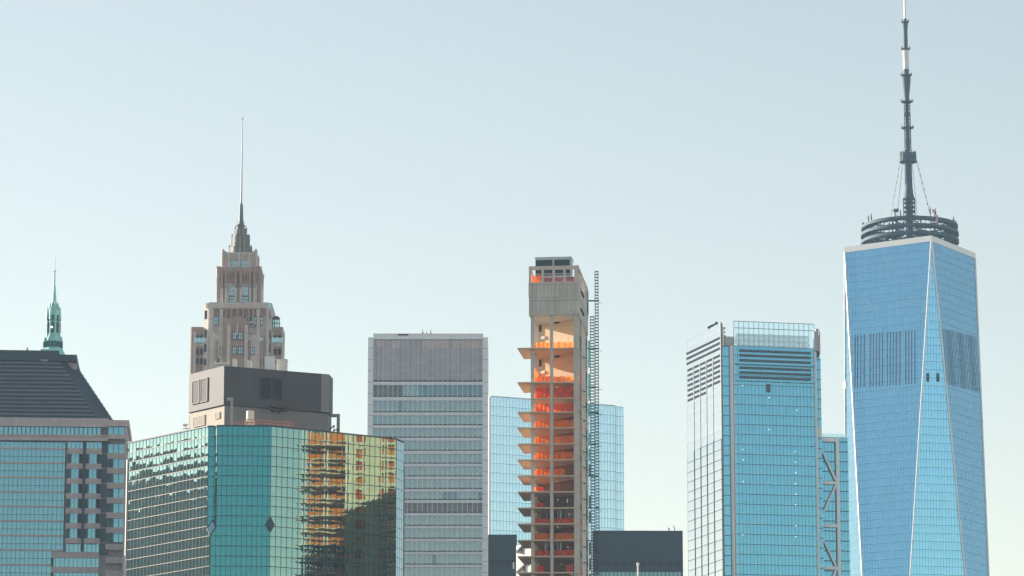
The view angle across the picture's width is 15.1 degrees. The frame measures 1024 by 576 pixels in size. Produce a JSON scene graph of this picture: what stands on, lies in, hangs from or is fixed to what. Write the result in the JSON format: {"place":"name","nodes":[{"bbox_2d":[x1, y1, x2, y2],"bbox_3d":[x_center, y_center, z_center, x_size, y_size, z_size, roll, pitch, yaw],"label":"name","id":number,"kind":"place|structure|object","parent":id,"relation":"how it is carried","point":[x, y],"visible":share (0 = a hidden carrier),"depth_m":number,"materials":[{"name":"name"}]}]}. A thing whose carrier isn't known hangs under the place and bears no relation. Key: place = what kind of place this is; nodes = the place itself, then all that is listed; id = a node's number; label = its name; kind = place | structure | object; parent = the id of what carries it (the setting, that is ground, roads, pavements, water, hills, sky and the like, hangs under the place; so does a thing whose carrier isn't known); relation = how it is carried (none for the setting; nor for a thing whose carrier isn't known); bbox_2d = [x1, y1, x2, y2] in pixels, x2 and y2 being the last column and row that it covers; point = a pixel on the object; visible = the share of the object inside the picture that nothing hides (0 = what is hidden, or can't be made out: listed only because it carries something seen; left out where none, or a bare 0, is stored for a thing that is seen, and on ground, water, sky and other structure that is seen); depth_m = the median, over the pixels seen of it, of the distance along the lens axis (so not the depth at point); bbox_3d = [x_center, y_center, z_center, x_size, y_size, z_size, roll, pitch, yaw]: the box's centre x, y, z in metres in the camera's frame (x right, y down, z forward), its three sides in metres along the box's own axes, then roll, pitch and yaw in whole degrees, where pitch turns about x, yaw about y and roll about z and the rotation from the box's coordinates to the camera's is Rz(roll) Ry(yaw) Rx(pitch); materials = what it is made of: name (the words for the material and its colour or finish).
{"place":"outdoors","nodes":[
{"label":"outdoors","id":0,"kind":"place"},
{"bbox_2d":[41,270,64,354],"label":"cupola tower","id":1,"kind":"structure","parent":0,"point":[53,340],"depth_m":1326.56,"materials":[{"name":"metal"}]},
{"bbox_2d":[0,348,131,575],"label":"office tower","id":2,"kind":"structure","parent":0,"point":[65,438],"depth_m":1194.99,"materials":[{"name":"blue glass"}]},
{"bbox_2d":[0,426,101,434],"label":"attic windows","id":3,"kind":"structure","parent":2,"relation":"in","point":[3,429],"depth_m":1197.62,"materials":[{"name":"teal glass"}]},
{"bbox_2d":[65,513,80,522],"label":"bay window","id":4,"kind":"structure","parent":2,"relation":"in","point":[71,517],"depth_m":1191.50,"materials":[{"name":"blue glass"}]},
{"bbox_2d":[65,528,80,537],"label":"bay window","id":5,"kind":"structure","parent":2,"relation":"in","point":[70,532],"depth_m":1190.63,"materials":[{"name":"blue glass"}]},
{"bbox_2d":[65,498,81,508],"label":"bay window","id":6,"kind":"structure","parent":2,"relation":"in","point":[72,502],"depth_m":1192.37,"materials":[{"name":"blue glass"}]},
{"bbox_2d":[66,469,81,478],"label":"bay window","id":7,"kind":"structure","parent":2,"relation":"in","point":[70,473],"depth_m":1194.41,"materials":[{"name":"blue glass"}]},
{"bbox_2d":[66,483,81,492],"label":"bay window","id":8,"kind":"structure","parent":2,"relation":"in","point":[70,488],"depth_m":1193.25,"materials":[{"name":"blue glass"}]},
{"bbox_2d":[66,454,82,463],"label":"bay window","id":9,"kind":"structure","parent":2,"relation":"in","point":[71,458],"depth_m":1195.29,"materials":[{"name":"blue glass"}]},
{"bbox_2d":[54,573,97,575],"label":"lower windows","id":10,"kind":"structure","parent":2,"relation":"in","point":[55,574],"depth_m":1188.88,"materials":[{"name":"teal glass"}]},
{"bbox_2d":[54,558,98,567],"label":"lower windows","id":11,"kind":"structure","parent":2,"relation":"in","point":[58,562],"depth_m":1189.75,"materials":[{"name":"teal glass"}]},
{"bbox_2d":[66,544,98,551],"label":"lower windows","id":12,"kind":"structure","parent":2,"relation":"in","point":[69,547],"depth_m":1190.63,"materials":[{"name":"teal glass"}]},
{"bbox_2d":[84,528,100,538],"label":"bay window","id":13,"kind":"structure","parent":2,"relation":"in","point":[88,533],"depth_m":1190.92,"materials":[{"name":"blue glass"}]},
{"bbox_2d":[85,499,100,508],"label":"bay window","id":14,"kind":"structure","parent":2,"relation":"in","point":[89,503],"depth_m":1192.95,"materials":[{"name":"blue glass"}]},
{"bbox_2d":[85,514,100,523],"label":"bay window","id":15,"kind":"structure","parent":2,"relation":"in","point":[89,518],"depth_m":1191.79,"materials":[{"name":"blue glass"}]},
{"bbox_2d":[85,484,101,493],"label":"bay window","id":16,"kind":"structure","parent":2,"relation":"in","point":[89,488],"depth_m":1193.83,"materials":[{"name":"blue glass"}]},
{"bbox_2d":[86,454,101,463],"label":"bay window","id":17,"kind":"structure","parent":2,"relation":"in","point":[90,458],"depth_m":1195.58,"materials":[{"name":"blue glass"}]},
{"bbox_2d":[86,469,101,478],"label":"bay window","id":18,"kind":"structure","parent":2,"relation":"in","point":[90,473],"depth_m":1194.70,"materials":[{"name":"blue glass"}]},
{"bbox_2d":[108,503,122,511],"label":"pavilion window","id":19,"kind":"structure","parent":2,"relation":"in","point":[113,507],"depth_m":1194.12,"materials":[{"name":"blue glass"}]},
{"bbox_2d":[108,518,122,526],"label":"pavilion window","id":20,"kind":"structure","parent":2,"relation":"in","point":[112,522],"depth_m":1192.95,"materials":[{"name":"blue glass"}]},
{"bbox_2d":[108,459,123,467],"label":"pavilion window","id":21,"kind":"structure","parent":2,"relation":"in","point":[112,463],"depth_m":1196.75,"materials":[{"name":"blue glass"}]},
{"bbox_2d":[108,474,123,482],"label":"pavilion window","id":22,"kind":"structure","parent":2,"relation":"in","point":[112,478],"depth_m":1195.87,"materials":[{"name":"blue glass"}]},
{"bbox_2d":[108,489,123,497],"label":"pavilion window","id":23,"kind":"structure","parent":2,"relation":"in","point":[119,493],"depth_m":1194.99,"materials":[{"name":"blue glass"}]},
{"bbox_2d":[108,427,124,433],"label":"pavilion window","id":24,"kind":"structure","parent":2,"relation":"in","point":[111,430],"depth_m":1199.09,"materials":[{"name":"blue glass"}]},
{"bbox_2d":[108,444,124,452],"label":"pavilion window","id":25,"kind":"structure","parent":2,"relation":"in","point":[112,448],"depth_m":1197.92,"materials":[{"name":"blue glass"}]},
{"bbox_2d":[108,533,124,541],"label":"pavilion window","id":26,"kind":"structure","parent":2,"relation":"in","point":[112,537],"depth_m":1192.08,"materials":[{"name":"blue glass"}]},
{"bbox_2d":[189,117,284,418],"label":"deco tower","id":27,"kind":"structure","parent":0,"point":[240,317],"depth_m":1172.60,"materials":[{"name":"stone"}]},
{"bbox_2d":[214,316,218,324],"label":"window","id":28,"kind":"structure","parent":27,"relation":"in","point":[216,318],"depth_m":1172.17,"materials":[{"name":"blue glass"}]},
{"bbox_2d":[229,286,234,295],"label":"window","id":29,"kind":"structure","parent":27,"relation":"in","point":[231,288],"depth_m":1177.91,"materials":[{"name":"blue glass"}]},
{"bbox_2d":[229,296,234,301],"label":"window","id":30,"kind":"structure","parent":27,"relation":"in","point":[231,298],"depth_m":1177.33,"materials":[{"name":"blue glass"}]},
{"bbox_2d":[230,260,237,266],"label":"window","id":31,"kind":"structure","parent":27,"relation":"in","point":[233,263],"depth_m":1181.07,"materials":[{"name":"blue glass"}]},
{"bbox_2d":[232,332,236,339],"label":"window","id":32,"kind":"structure","parent":27,"relation":"in","point":[234,337],"depth_m":1169.31,"materials":[{"name":"blue glass"}]},
{"bbox_2d":[232,346,236,353],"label":"window","id":33,"kind":"structure","parent":27,"relation":"in","point":[234,348],"depth_m":1168.45,"materials":[{"name":"blue glass"}]},
{"bbox_2d":[238,332,242,339],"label":"window","id":34,"kind":"structure","parent":27,"relation":"in","point":[240,334],"depth_m":1169.31,"materials":[{"name":"blue glass"}]},
{"bbox_2d":[238,346,242,353],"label":"window","id":35,"kind":"structure","parent":27,"relation":"in","point":[240,348],"depth_m":1168.45,"materials":[{"name":"blue glass"}]},
{"bbox_2d":[241,260,247,266],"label":"window","id":36,"kind":"structure","parent":27,"relation":"in","point":[244,263],"depth_m":1181.07,"materials":[{"name":"blue glass"}]},
{"bbox_2d":[242,286,247,295],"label":"window","id":37,"kind":"structure","parent":27,"relation":"in","point":[244,288],"depth_m":1177.91,"materials":[{"name":"blue glass"}]},
{"bbox_2d":[242,296,247,301],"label":"window","id":38,"kind":"structure","parent":27,"relation":"in","point":[244,298],"depth_m":1177.33,"materials":[{"name":"blue glass"}]},
{"bbox_2d":[250,347,254,354],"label":"window","id":39,"kind":"structure","parent":27,"relation":"in","point":[252,348],"depth_m":1169.31,"materials":[{"name":"blue glass"}]},
{"bbox_2d":[367,333,487,575],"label":"grey slab tower","id":40,"kind":"structure","parent":0,"point":[428,399],"depth_m":1279.12,"materials":[{"name":"concrete"}]},
{"bbox_2d":[488,535,516,575],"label":"dark block","id":41,"kind":"structure","parent":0,"point":[501,555],"depth_m":1490.44,"materials":[{"name":"metal"}]},
{"bbox_2d":[0,0,1023,575],"label":"sky","id":42,"kind":"structure","parent":0,"point":[408,164],"materials":[{"name":"blue"}]},
{"bbox_2d":[516,545,530,575],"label":"pale block","id":43,"kind":"structure","parent":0,"point":[520,565],"depth_m":1309.56,"materials":[{"name":"stone"}]},
{"bbox_2d":[518,265,591,575],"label":"concrete tower","id":44,"kind":"structure","parent":0,"point":[558,386],"depth_m":946.34,"materials":[{"name":"beige concrete"}]},
{"bbox_2d":[535,255,573,277],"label":"cooling unit","id":45,"kind":"object","parent":44,"relation":"on","point":[553,261],"visible":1,"depth_m":955.18,"materials":[{"name":"metal"}]},
{"bbox_2d":[488,396,623,575],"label":"pale blue tower","id":46,"kind":"structure","parent":0,"point":[506,501],"depth_m":1675.63,"materials":[{"name":"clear glass"}]},
{"bbox_2d":[589,531,682,575],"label":"dark block","id":47,"kind":"structure","parent":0,"point":[651,553],"depth_m":1551.06,"materials":[{"name":"metal"}]},
{"bbox_2d":[843,0,989,575],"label":"tapered tower","id":48,"kind":"structure","parent":0,"point":[913,411],"depth_m":1924.61,"materials":[{"name":"blue glass"}]},
{"bbox_3d":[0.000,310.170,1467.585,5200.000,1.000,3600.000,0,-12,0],"label":"ground","id":49,"kind":"structure","parent":0,"visible":0},
{"bbox_2d":[125,366,404,575],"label":"mirror glass block","id":50,"kind":"structure","parent":49,"relation":"on","point":[211,491],"depth_m":975.41,"materials":[{"name":"teal glass"}]},
{"bbox_2d":[214,362,228,367],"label":"cable tray","id":51,"kind":"object","parent":50,"relation":"on","point":[218,364],"visible":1,"depth_m":1006.03,"materials":[{"name":"white paint"}]},
{"bbox_2d":[227,398,232,424],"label":"davit post","id":52,"kind":"object","parent":50,"relation":"on","point":[231,409],"visible":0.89,"depth_m":979.08,"materials":[{"name":"metal"}]},
{"bbox_2d":[232,359,237,366],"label":"roof vent","id":53,"kind":"object","parent":50,"relation":"on","point":[234,362],"visible":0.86,"depth_m":1013.48,"materials":[{"name":"beige metal"}]},
{"bbox_2d":[247,360,251,367],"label":"roof vent","id":54,"kind":"object","parent":50,"relation":"on","point":[249,363],"visible":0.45,"depth_m":1017.44,"materials":[{"name":"grey metal"}]},
{"bbox_2d":[245,410,254,424],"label":"flue","id":55,"kind":"object","parent":50,"relation":"on","point":[249,414],"visible":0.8,"depth_m":981.22,"materials":[{"name":"white paint"}]},
{"bbox_2d":[235,419,292,426],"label":"roof railing","id":56,"kind":"object","parent":50,"relation":"on","point":[274,424],"visible":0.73,"depth_m":979.76,"materials":[{"name":"metal"}]},
{"bbox_2d":[264,356,275,369],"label":"air handler","id":57,"kind":"object","parent":50,"relation":"on","point":[270,362],"visible":0.52,"depth_m":1020.61,"materials":[{"name":"metal"}]},
{"bbox_2d":[276,359,287,370],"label":"air handler","id":58,"kind":"object","parent":50,"relation":"on","point":[282,364],"visible":0.45,"depth_m":1025.53,"materials":[{"name":"white paint"}]},
{"bbox_2d":[331,414,339,431],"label":"roof davit","id":59,"kind":"object","parent":50,"relation":"on","point":[338,419],"visible":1,"depth_m":985.65,"materials":[{"name":"white metal"}]},
{"bbox_2d":[590,316,594,574],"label":"hoist mast","id":60,"kind":"object","parent":49,"relation":"on","point":[592,444],"visible":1,"depth_m":969.79,"materials":[{"name":"metal"}]},
{"bbox_2d":[595,271,599,575],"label":"hoist mast","id":61,"kind":"object","parent":49,"relation":"on","point":[597,422],"visible":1,"depth_m":971.11,"materials":[{"name":"metal"}]},
{"bbox_2d":[686,321,849,575],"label":"braced glass tower","id":62,"kind":"structure","parent":49,"relation":"on","point":[767,481],"depth_m":1675.57,"materials":[{"name":"blue glass"}]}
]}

